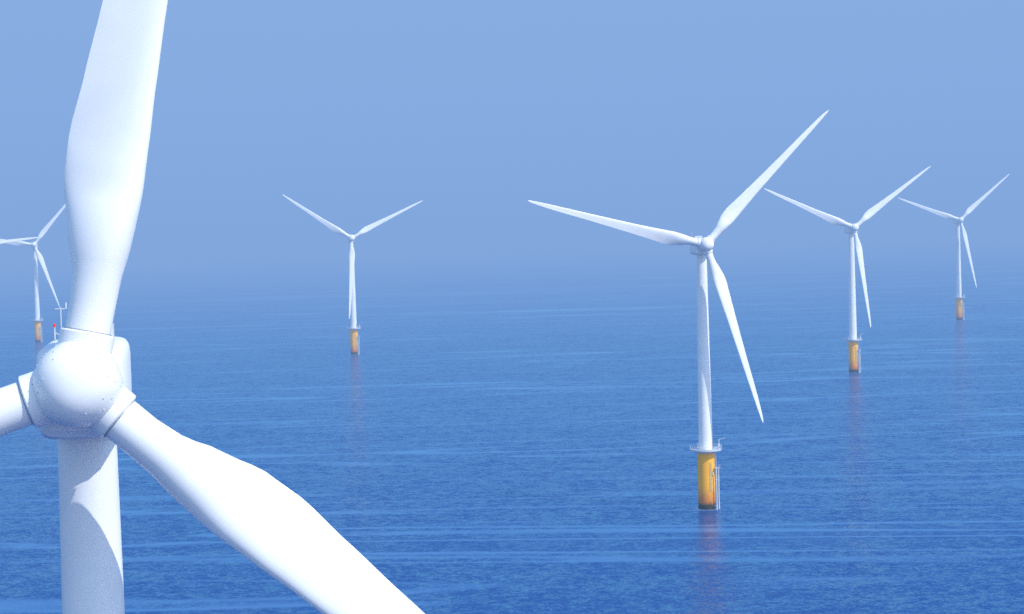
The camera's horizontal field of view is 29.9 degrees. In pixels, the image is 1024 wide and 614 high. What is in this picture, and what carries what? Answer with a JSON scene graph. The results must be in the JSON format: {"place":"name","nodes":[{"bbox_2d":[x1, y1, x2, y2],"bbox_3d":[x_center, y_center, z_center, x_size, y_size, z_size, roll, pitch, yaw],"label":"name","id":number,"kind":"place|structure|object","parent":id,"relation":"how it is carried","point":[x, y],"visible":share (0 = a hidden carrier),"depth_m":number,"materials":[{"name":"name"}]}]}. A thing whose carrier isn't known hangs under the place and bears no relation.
{"place":"outdoors","nodes":[
{"label":"outdoors","id":0,"kind":"place"},
{"bbox_2d":[0,210,1023,613],"bbox_3d":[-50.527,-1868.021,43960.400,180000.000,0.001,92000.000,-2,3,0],"label":"sea water","id":1,"kind":"structure","parent":0,"point":[496,418],"depth_m":888.35,"materials":[{"name":"blue liquid"}]},
{"bbox_2d":[0,205,65,341],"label":"turbine","id":2,"kind":"object","parent":1,"relation":"in","point":[37,320],"visible":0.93,"depth_m":1580.07,"materials":[{"name":"white metal"}]},
{"bbox_2d":[0,237,39,243],"bbox_3d":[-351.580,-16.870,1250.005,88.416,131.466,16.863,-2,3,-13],"label":"blade","id":3,"kind":"object","parent":2,"relation":"attached to","point":[10,240],"visible":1,"depth_m":1248.35,"materials":[{"name":"white metal"}]},
{"bbox_2d":[0,0,424,613],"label":"turbine","id":4,"kind":"object","parent":1,"relation":"in","point":[72,396],"visible":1,"depth_m":98.41,"materials":[{"name":"white metal"}]},
{"bbox_2d":[282,194,421,354],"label":"turbine","id":5,"kind":"object","parent":1,"relation":"in","point":[354,341],"visible":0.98,"depth_m":1322.58,"materials":[{"name":"white metal"}]},
{"bbox_2d":[528,110,828,509],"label":"turbine","id":6,"kind":"object","parent":1,"relation":"in","point":[701,248],"visible":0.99,"depth_m":579.31,"materials":[{"name":"white metal"}]},
{"bbox_2d":[764,166,930,372],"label":"turbine","id":7,"kind":"object","parent":1,"relation":"in","point":[850,229],"visible":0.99,"depth_m":1063.63,"materials":[{"name":"white metal"}]},
{"bbox_2d":[899,174,1008,319],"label":"turbine","id":8,"kind":"object","parent":1,"relation":"in","point":[958,221],"visible":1,"depth_m":1543.90,"materials":[{"name":"white metal"}]},
{"bbox_2d":[0,0,1023,236],"label":"sky","id":9,"kind":"structure","parent":0,"point":[359,113],"materials":[{"name":"blue"}]}
]}

